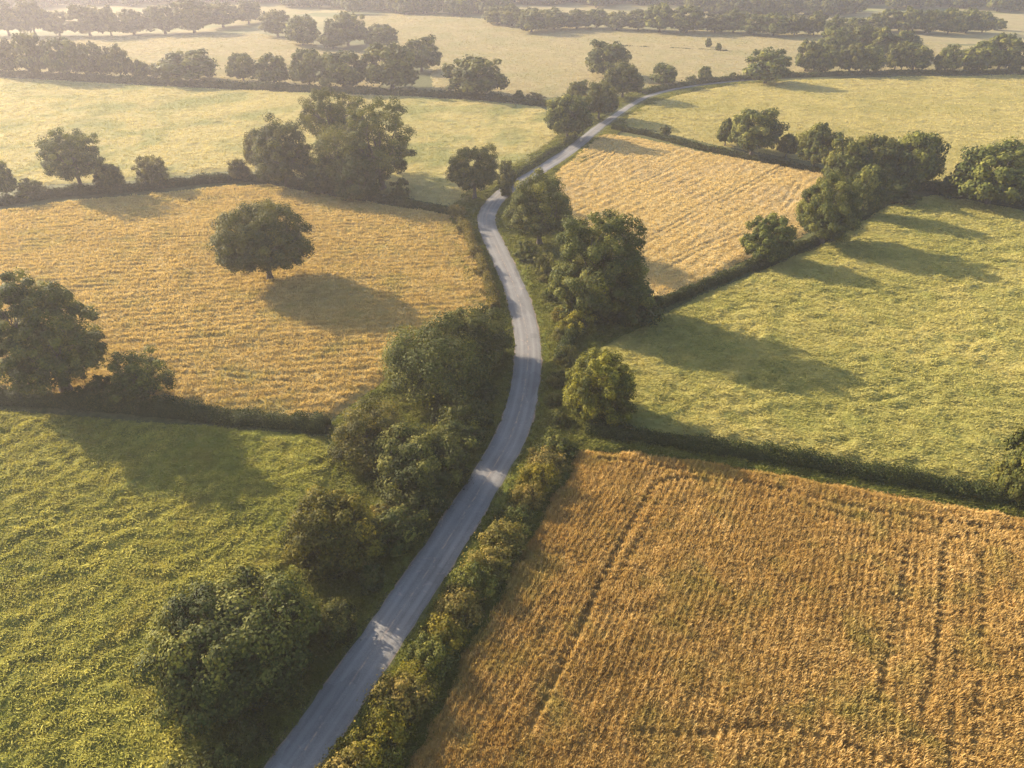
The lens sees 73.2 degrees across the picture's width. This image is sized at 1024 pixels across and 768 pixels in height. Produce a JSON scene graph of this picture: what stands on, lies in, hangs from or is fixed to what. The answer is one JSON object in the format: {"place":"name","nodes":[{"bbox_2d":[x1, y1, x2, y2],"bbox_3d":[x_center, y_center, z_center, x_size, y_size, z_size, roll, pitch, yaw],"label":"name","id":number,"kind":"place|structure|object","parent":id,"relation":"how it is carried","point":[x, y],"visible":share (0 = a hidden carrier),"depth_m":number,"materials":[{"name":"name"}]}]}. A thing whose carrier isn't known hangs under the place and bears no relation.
{"place":"outdoors","nodes":[
{"label":"outdoors","id":0,"kind":"place"},
{"bbox_2d":[0,33,383,86],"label":"meadow grass","id":1,"kind":"structure","parent":0,"point":[221,49],"depth_m":393.07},
{"bbox_2d":[0,78,560,206],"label":"meadow grass","id":2,"kind":"structure","parent":0,"point":[186,131],"depth_m":241.64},
{"bbox_2d":[264,79,756,767],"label":"road","id":3,"kind":"structure","parent":0,"point":[330,713],"depth_m":79.45,"materials":[{"name":"asphalt"}]},
{"bbox_2d":[0,2,1023,767],"bbox_3d":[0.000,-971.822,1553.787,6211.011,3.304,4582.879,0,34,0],"label":"ground","id":4,"kind":"structure","parent":0,"point":[328,12],"depth_m":204.66,"materials":[{"name":"green plant"}]},
{"bbox_2d":[10,30,46,72],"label":"tree","id":5,"kind":"object","parent":4,"relation":"on","point":[29,50],"visible":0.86,"depth_m":302.60,"materials":[{"name":"green plant"}]},
{"bbox_2d":[12,0,47,33],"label":"tree","id":6,"kind":"object","parent":4,"relation":"on","point":[30,12],"visible":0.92,"depth_m":424.74,"materials":[{"name":"green plant"}]},
{"bbox_2d":[0,267,108,396],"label":"tree","id":7,"kind":"object","parent":4,"relation":"on","point":[62,348],"visible":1,"depth_m":95.39,"materials":[{"name":"green plant"}]},
{"bbox_2d":[39,36,81,73],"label":"tree","id":8,"kind":"object","parent":4,"relation":"on","point":[59,59],"visible":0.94,"depth_m":301.29,"materials":[{"name":"green plant"}]},
{"bbox_2d":[32,125,105,184],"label":"tree","id":9,"kind":"object","parent":4,"relation":"on","point":[68,161],"visible":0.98,"depth_m":173.88,"materials":[{"name":"green plant"}]},
{"bbox_2d":[59,4,104,35],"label":"tree","id":10,"kind":"object","parent":4,"relation":"on","point":[83,25],"visible":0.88,"depth_m":423.82,"materials":[{"name":"green plant"}]},
{"bbox_2d":[69,40,103,73],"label":"tree","id":11,"kind":"object","parent":4,"relation":"on","point":[89,63],"visible":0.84,"depth_m":305.23,"materials":[{"name":"green plant"}]},
{"bbox_2d":[98,43,132,74],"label":"tree","id":12,"kind":"object","parent":4,"relation":"on","point":[114,60],"visible":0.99,"depth_m":303.30,"materials":[{"name":"green plant"}]},
{"bbox_2d":[0,171,267,205],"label":"hedge","id":13,"kind":"object","parent":4,"relation":"on","point":[94,189],"visible":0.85,"depth_m":181.08,"materials":[{"name":"green plant"}]},
{"bbox_2d":[103,344,176,403],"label":"tree","id":14,"kind":"object","parent":4,"relation":"on","point":[135,378],"visible":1,"depth_m":98.57,"materials":[{"name":"green plant"}]},
{"bbox_2d":[130,154,169,183],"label":"tree","id":15,"kind":"object","parent":4,"relation":"on","point":[157,172],"visible":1,"depth_m":180.63,"materials":[{"name":"green plant"}]},
{"bbox_2d":[141,4,177,33],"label":"tree","id":16,"kind":"object","parent":4,"relation":"on","point":[156,18],"visible":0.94,"depth_m":436.93,"materials":[{"name":"green plant"}]},
{"bbox_2d":[8,0,319,23],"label":"stubble","id":17,"kind":"object","parent":4,"relation":"on","point":[267,6],"visible":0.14,"depth_m":568.33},
{"bbox_2d":[0,380,333,434],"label":"hedge","id":18,"kind":"object","parent":4,"relation":"on","point":[94,401],"visible":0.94,"depth_m":98.12,"materials":[{"name":"green plant"}]},
{"bbox_2d":[0,408,336,767],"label":"green crop","id":19,"kind":"object","parent":4,"relation":"on","point":[114,534],"visible":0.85,"depth_m":77.85,"materials":[{"name":"plant"}]},
{"bbox_2d":[0,69,344,93],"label":"hedge","id":20,"kind":"object","parent":4,"relation":"on","point":[155,80],"visible":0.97,"depth_m":299.50,"materials":[{"name":"green plant"}]},
{"bbox_2d":[149,48,219,81],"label":"tree","id":21,"kind":"object","parent":4,"relation":"on","point":[173,66],"visible":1,"depth_m":296.92,"materials":[{"name":"green plant"}]},
{"bbox_2d":[167,0,212,32],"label":"tree","id":22,"kind":"object","parent":4,"relation":"on","point":[193,15],"visible":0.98,"depth_m":439.45,"materials":[{"name":"green plant"}]},
{"bbox_2d":[199,724,245,767],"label":"shrub","id":23,"kind":"object","parent":4,"relation":"on","point":[229,757],"visible":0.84,"depth_m":57.83,"materials":[{"name":"green plant"}]},
{"bbox_2d":[123,562,322,740],"bbox_3d":[-26.753,23.112,64.409,17.196,8.901,15.801,-17,38,-24],"label":"tree","id":24,"kind":"object","parent":4,"relation":"on","point":[220,645],"visible":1,"depth_m":61.39,"materials":[{"name":"green plant"}]},
{"bbox_2d":[0,183,488,418],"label":"barley crop","id":25,"kind":"object","parent":4,"relation":"on","point":[141,271],"visible":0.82,"depth_m":133.18,"materials":[{"name":"plant"}]},
{"bbox_2d":[0,0,509,15],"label":"woodland","id":26,"kind":"object","parent":4,"relation":"on","point":[460,7],"visible":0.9,"depth_m":528.23,"materials":[{"name":"plant"}]},
{"bbox_2d":[205,197,315,279],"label":"tree","id":27,"kind":"object","parent":4,"relation":"on","point":[267,241],"visible":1,"depth_m":127.30,"materials":[{"name":"green plant"}]},
{"bbox_2d":[253,52,288,82],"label":"tree","id":28,"kind":"object","parent":4,"relation":"on","point":[273,71],"visible":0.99,"depth_m":295.95,"materials":[{"name":"green plant"}]},
{"bbox_2d":[249,112,314,186],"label":"tree","id":29,"kind":"object","parent":4,"relation":"on","point":[287,160],"visible":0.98,"depth_m":178.56,"materials":[{"name":"green plant"}]},
{"bbox_2d":[283,13,319,44],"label":"tree","id":30,"kind":"object","parent":4,"relation":"on","point":[298,29],"visible":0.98,"depth_m":391.79,"materials":[{"name":"green plant"}]},
{"bbox_2d":[287,48,319,83],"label":"tree","id":31,"kind":"object","parent":4,"relation":"on","point":[302,65],"visible":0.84,"depth_m":289.64,"materials":[{"name":"green plant"}]},
{"bbox_2d":[295,86,361,154],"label":"tree","id":32,"kind":"object","parent":4,"relation":"on","point":[335,114],"visible":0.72,"depth_m":189.13,"materials":[{"name":"green plant"}]},
{"bbox_2d":[271,481,390,583],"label":"tree","id":33,"kind":"object","parent":4,"relation":"on","point":[331,535],"visible":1,"depth_m":73.13,"materials":[{"name":"green plant"}]},
{"bbox_2d":[314,596,361,654],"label":"shrub","id":34,"kind":"object","parent":4,"relation":"on","point":[335,620],"visible":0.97,"depth_m":68.21,"materials":[{"name":"green plant"}]},
{"bbox_2d":[311,50,367,86],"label":"tree","id":35,"kind":"object","parent":4,"relation":"on","point":[330,67],"visible":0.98,"depth_m":284.51,"materials":[{"name":"green plant"}]},
{"bbox_2d":[310,123,377,188],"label":"tree","id":36,"kind":"object","parent":4,"relation":"on","point":[324,147],"visible":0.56,"depth_m":175.10,"materials":[{"name":"green plant"}]},
{"bbox_2d":[323,10,367,45],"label":"tree","id":37,"kind":"object","parent":4,"relation":"on","point":[347,21],"visible":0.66,"depth_m":393.64,"materials":[{"name":"green plant"}]},
{"bbox_2d":[314,733,376,767],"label":"shrub","id":38,"kind":"object","parent":4,"relation":"on","point":[336,762],"visible":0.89,"depth_m":56.12,"materials":[{"name":"green plant"}]},
{"bbox_2d":[331,151,381,200],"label":"tree","id":39,"kind":"object","parent":4,"relation":"on","point":[360,188],"visible":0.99,"depth_m":172.33,"materials":[{"name":"green plant"}]},
{"bbox_2d":[266,178,449,214],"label":"hedge","id":40,"kind":"object","parent":4,"relation":"on","point":[401,201],"visible":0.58,"depth_m":173.97,"materials":[{"name":"green plant"}]},
{"bbox_2d":[324,720,406,767],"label":"shrub","id":41,"kind":"object","parent":4,"relation":"on","point":[372,748],"visible":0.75,"depth_m":57.59,"materials":[{"name":"green plant"}]},
{"bbox_2d":[327,391,404,475],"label":"tree","id":42,"kind":"object","parent":4,"relation":"on","point":[357,433],"visible":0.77,"depth_m":88.12,"materials":[{"name":"green plant"}]},
{"bbox_2d":[343,94,416,189],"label":"tree","id":43,"kind":"object","parent":4,"relation":"on","point":[384,157],"visible":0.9,"depth_m":174.22,"materials":[{"name":"green plant"}]},
{"bbox_2d":[358,695,422,762],"bbox_3d":[-10.802,29.008,59.645,6.481,4.627,4.954,17,38,24],"label":"shrub","id":44,"kind":"object","parent":4,"relation":"on","point":[381,717],"visible":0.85,"depth_m":59.16,"materials":[{"name":"green plant"}]},
{"bbox_2d":[360,41,421,88],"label":"tree","id":45,"kind":"object","parent":4,"relation":"on","point":[396,68],"visible":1,"depth_m":284.87,"materials":[{"name":"green plant"}]},
{"bbox_2d":[360,501,435,557],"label":"shrub","id":46,"kind":"object","parent":4,"relation":"on","point":[402,539],"visible":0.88,"depth_m":77.22,"materials":[{"name":"green plant"}]},
{"bbox_2d":[220,132,580,767],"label":"rough grass","id":47,"kind":"structure","parent":4,"relation":"on","point":[347,478],"depth_m":86.09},
{"bbox_2d":[357,666,444,733],"bbox_3d":[-10.107,27.971,61.778,6.340,3.914,8.406,28,43,35],"label":"shrub","id":48,"kind":"object","parent":4,"relation":"on","point":[408,705],"visible":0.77,"depth_m":61.27,"materials":[{"name":"green plant"}]},
{"bbox_2d":[373,488,443,534],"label":"shrub","id":49,"kind":"object","parent":4,"relation":"on","point":[399,497],"visible":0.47,"depth_m":80.66,"materials":[{"name":"green plant"}]},
{"bbox_2d":[364,420,471,504],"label":"tree","id":50,"kind":"object","parent":4,"relation":"on","point":[423,457],"visible":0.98,"depth_m":83.50,"materials":[{"name":"green plant"}]},
{"bbox_2d":[405,34,441,71],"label":"tree","id":51,"kind":"object","parent":4,"relation":"on","point":[424,54],"visible":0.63,"depth_m":323.29,"materials":[{"name":"green plant"}]},
{"bbox_2d":[402,625,461,682],"bbox_3d":[-7.568,25.574,65.301,6.064,3.854,5.650,0,34,1],"label":"shrub","id":52,"kind":"object","parent":4,"relation":"on","point":[431,654],"visible":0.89,"depth_m":64.86,"materials":[{"name":"green plant"}]},
{"bbox_2d":[375,307,499,413],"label":"tree","id":53,"kind":"object","parent":4,"relation":"on","point":[429,361],"visible":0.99,"depth_m":99.96,"materials":[{"name":"green plant"}]},
{"bbox_2d":[418,608,470,655],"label":"shrub","id":54,"kind":"object","parent":4,"relation":"on","point":[435,626],"visible":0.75,"depth_m":67.45,"materials":[{"name":"green plant"}]},
{"bbox_2d":[342,83,549,106],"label":"hedge","id":55,"kind":"object","parent":4,"relation":"on","point":[489,96],"visible":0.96,"depth_m":278.78,"materials":[{"name":"green plant"}]},
{"bbox_2d":[185,76,724,767],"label":"verge grass","id":56,"kind":"structure","parent":4,"relation":"on","point":[365,598],"depth_m":73.68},
{"bbox_2d":[429,580,487,637],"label":"shrub","id":57,"kind":"object","parent":4,"relation":"on","point":[460,600],"visible":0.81,"depth_m":69.53,"materials":[{"name":"green plant"}]},
{"bbox_2d":[427,393,489,436],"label":"shrub","id":58,"kind":"object","parent":4,"relation":"on","point":[463,412],"visible":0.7,"depth_m":94.30,"materials":[{"name":"green plant"}]},
{"bbox_2d":[445,142,499,198],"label":"tree","id":59,"kind":"object","parent":4,"relation":"on","point":[464,173],"visible":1,"depth_m":172.07,"materials":[{"name":"green plant"}]},
{"bbox_2d":[439,54,509,94],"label":"tree","id":60,"kind":"object","parent":4,"relation":"on","point":[467,79],"visible":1,"depth_m":272.51,"materials":[{"name":"green plant"}]},
{"bbox_2d":[444,556,506,604],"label":"shrub","id":61,"kind":"object","parent":4,"relation":"on","point":[475,576],"visible":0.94,"depth_m":71.80,"materials":[{"name":"green plant"}]},
{"bbox_2d":[449,204,501,308],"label":"hedge","id":62,"kind":"object","parent":4,"relation":"on","point":[492,296],"visible":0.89,"depth_m":141.51,"materials":[{"name":"green plant"}]},
{"bbox_2d":[441,303,516,367],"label":"tree","id":63,"kind":"object","parent":4,"relation":"on","point":[493,336],"visible":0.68,"depth_m":107.33,"materials":[{"name":"green plant"}]},
{"bbox_2d":[459,538,519,583],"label":"shrub","id":64,"kind":"object","parent":4,"relation":"on","point":[490,557],"visible":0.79,"depth_m":74.36,"materials":[{"name":"green plant"}]},
{"bbox_2d":[474,517,531,559],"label":"shrub","id":65,"kind":"object","parent":4,"relation":"on","point":[500,532],"visible":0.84,"depth_m":76.83,"materials":[{"name":"green plant"}]},
{"bbox_2d":[488,501,537,536],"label":"shrub","id":66,"kind":"object","parent":4,"relation":"on","point":[514,513],"visible":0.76,"depth_m":80.75,"materials":[{"name":"green plant"}]},
{"bbox_2d":[503,480,551,512],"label":"shrub","id":67,"kind":"object","parent":4,"relation":"on","point":[524,494],"visible":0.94,"depth_m":82.72,"materials":[{"name":"green plant"}]},
{"bbox_2d":[512,6,552,31],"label":"tree","id":68,"kind":"object","parent":4,"relation":"on","point":[529,18],"visible":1,"depth_m":438.09,"materials":[{"name":"green plant"}]},
{"bbox_2d":[513,461,561,493],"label":"shrub","id":69,"kind":"object","parent":4,"relation":"on","point":[530,474],"visible":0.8,"depth_m":85.21,"materials":[{"name":"green plant"}]},
{"bbox_2d":[501,166,573,244],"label":"tree","id":70,"kind":"object","parent":4,"relation":"on","point":[527,212],"visible":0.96,"depth_m":146.14,"materials":[{"name":"green plant"}]},
{"bbox_2d":[531,426,579,460],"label":"shrub","id":71,"kind":"object","parent":4,"relation":"on","point":[557,441],"visible":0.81,"depth_m":91.64,"materials":[{"name":"green plant"}]},
{"bbox_2d":[543,93,595,136],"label":"tree","id":72,"kind":"object","parent":4,"relation":"on","point":[566,113],"visible":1,"depth_m":219.56,"materials":[{"name":"green plant"}]},
{"bbox_2d":[330,0,837,19],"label":"stubble","id":73,"kind":"object","parent":4,"relation":"on","point":[627,6],"visible":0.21,"depth_m":566.36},
{"bbox_2d":[546,207,651,316],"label":"tree","id":74,"kind":"object","parent":4,"relation":"on","point":[595,271],"visible":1,"depth_m":116.00,"materials":[{"name":"green plant"}]},
{"bbox_2d":[581,79,619,118],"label":"tree","id":75,"kind":"object","parent":4,"relation":"on","point":[604,97],"visible":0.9,"depth_m":241.54,"materials":[{"name":"green plant"}]},
{"bbox_2d":[562,346,638,426],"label":"tree","id":76,"kind":"object","parent":4,"relation":"on","point":[603,381],"visible":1,"depth_m":94.63,"materials":[{"name":"green plant"}]},
{"bbox_2d":[585,39,632,75],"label":"tree","id":77,"kind":"object","parent":4,"relation":"on","point":[613,54],"visible":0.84,"depth_m":308.62,"materials":[{"name":"green plant"}]},
{"bbox_2d":[602,59,645,96],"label":"tree","id":78,"kind":"object","parent":4,"relation":"on","point":[627,78],"visible":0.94,"depth_m":269.57,"materials":[{"name":"green plant"}]},
{"bbox_2d":[599,280,665,326],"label":"bush","id":79,"kind":"object","parent":4,"relation":"on","point":[642,313],"visible":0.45,"depth_m":120.93,"materials":[{"name":"green plant"}]},
{"bbox_2d":[342,133,1023,767],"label":"rough grass","id":80,"kind":"structure","parent":4,"relation":"on","point":[606,333],"depth_m":91.06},
{"bbox_2d":[667,5,707,32],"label":"tree","id":81,"kind":"object","parent":4,"relation":"on","point":[695,19],"visible":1,"depth_m":425.24,"materials":[{"name":"green plant"}]},
{"bbox_2d":[550,134,835,295],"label":"barley crop","id":82,"kind":"object","parent":4,"relation":"on","point":[694,210],"visible":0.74,"depth_m":181.24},
{"bbox_2d":[407,449,1023,767],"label":"wheat crop","id":83,"kind":"object","parent":4,"relation":"on","point":[653,611],"visible":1,"depth_m":68.32,"materials":[{"name":"plant"}]},
{"bbox_2d":[610,124,822,173],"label":"hedge","id":84,"kind":"object","parent":4,"relation":"on","point":[685,142],"visible":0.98,"depth_m":214.50,"materials":[{"name":"green plant"}]},
{"bbox_2d":[656,232,830,308],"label":"hedge","id":85,"kind":"object","parent":4,"relation":"on","point":[707,282],"visible":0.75,"depth_m":138.72,"materials":[{"name":"green plant"}]},
{"bbox_2d":[727,107,789,155],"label":"tree","id":86,"kind":"object","parent":4,"relation":"on","point":[768,129],"visible":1,"depth_m":205.27,"materials":[{"name":"green plant"}]},
{"bbox_2d":[742,46,793,82],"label":"tree","id":87,"kind":"object","parent":4,"relation":"on","point":[764,68],"visible":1,"depth_m":298.63,"materials":[{"name":"green plant"}]},
{"bbox_2d":[739,212,799,261],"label":"tree","id":88,"kind":"object","parent":4,"relation":"on","point":[774,239],"visible":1,"depth_m":142.49,"materials":[{"name":"green plant"}]},
{"bbox_2d":[683,0,867,15],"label":"woodland","id":89,"kind":"object","parent":4,"relation":"on","point":[808,8],"visible":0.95,"depth_m":521.04,"materials":[{"name":"plant"}]},
{"bbox_2d":[585,415,1023,510],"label":"hedge","id":90,"kind":"object","parent":4,"relation":"on","point":[913,478],"visible":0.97,"depth_m":89.18,"materials":[{"name":"green plant"}]},
{"bbox_2d":[586,195,1023,486],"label":"green crop","id":91,"kind":"object","parent":4,"relation":"on","point":[891,333],"visible":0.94,"depth_m":115.35,"materials":[{"name":"plant"}]},
{"bbox_2d":[795,122,843,166],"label":"tree","id":92,"kind":"object","parent":4,"relation":"on","point":[814,144],"visible":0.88,"depth_m":195.43,"materials":[{"name":"green plant"}]},
{"bbox_2d":[793,169,864,244],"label":"tree","id":93,"kind":"object","parent":4,"relation":"on","point":[823,212],"visible":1,"depth_m":148.48,"materials":[{"name":"green plant"}]},
{"bbox_2d":[637,68,1023,94],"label":"hedge","id":94,"kind":"object","parent":4,"relation":"on","point":[682,83],"visible":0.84,"depth_m":325.25,"materials":[{"name":"green plant"}]},
{"bbox_2d":[821,135,876,191],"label":"tree","id":95,"kind":"object","parent":4,"relation":"on","point":[845,159],"visible":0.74,"depth_m":178.39,"materials":[{"name":"green plant"}]},
{"bbox_2d":[846,164,891,210],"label":"tree","id":96,"kind":"object","parent":4,"relation":"on","point":[874,181],"visible":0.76,"depth_m":164.55,"materials":[{"name":"green plant"}]},
{"bbox_2d":[856,133,900,177],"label":"tree","id":97,"kind":"object","parent":4,"relation":"on","point":[883,150],"visible":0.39,"depth_m":179.33,"materials":[{"name":"green plant"}]},
{"bbox_2d":[885,174,921,204],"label":"bush","id":98,"kind":"object","parent":4,"relation":"on","point":[898,193],"visible":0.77,"depth_m":175.01,"materials":[{"name":"green plant"}]},
{"bbox_2d":[891,130,951,183],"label":"tree","id":99,"kind":"object","parent":4,"relation":"on","point":[920,159],"visible":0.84,"depth_m":177.76,"materials":[{"name":"green plant"}]},
{"bbox_2d":[845,11,1023,44],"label":"stubble","id":100,"kind":"object","parent":4,"relation":"on","point":[1015,23],"visible":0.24,"depth_m":438.36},
{"bbox_2d":[865,0,1023,11],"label":"woodland","id":101,"kind":"object","parent":4,"relation":"on","point":[1010,5],"visible":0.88,"depth_m":555.06,"materials":[{"name":"plant"}]},
{"bbox_2d":[961,39,1002,71],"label":"tree","id":102,"kind":"object","parent":4,"relation":"on","point":[982,55],"visible":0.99,"depth_m":322.24,"materials":[{"name":"green plant"}]},
{"bbox_2d":[948,135,1023,204],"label":"tree","id":103,"kind":"object","parent":4,"relation":"on","point":[1004,180],"visible":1,"depth_m":167.81,"materials":[{"name":"green plant"}]},
{"bbox_2d":[988,32,1023,69],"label":"tree","id":104,"kind":"object","parent":4,"relation":"on","point":[1014,48],"visible":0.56,"depth_m":324.63,"materials":[{"name":"green plant"}]},
{"bbox_2d":[989,427,1023,505],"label":"tree","id":105,"kind":"object","parent":4,"relation":"on","point":[1008,474],"visible":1,"depth_m":81.63,"materials":[{"name":"green plant"}]},
{"bbox_2d":[346,79,782,767],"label":"verge grass","id":106,"kind":"structure","parent":0,"point":[608,131],"depth_m":117.58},
{"bbox_2d":[332,14,1023,97],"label":"meadow grass","id":107,"kind":"structure","parent":0,"point":[548,62],"depth_m":390.40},
{"bbox_2d":[625,73,1023,187],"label":"meadow grass","id":108,"kind":"structure","parent":0,"point":[959,112],"depth_m":262.91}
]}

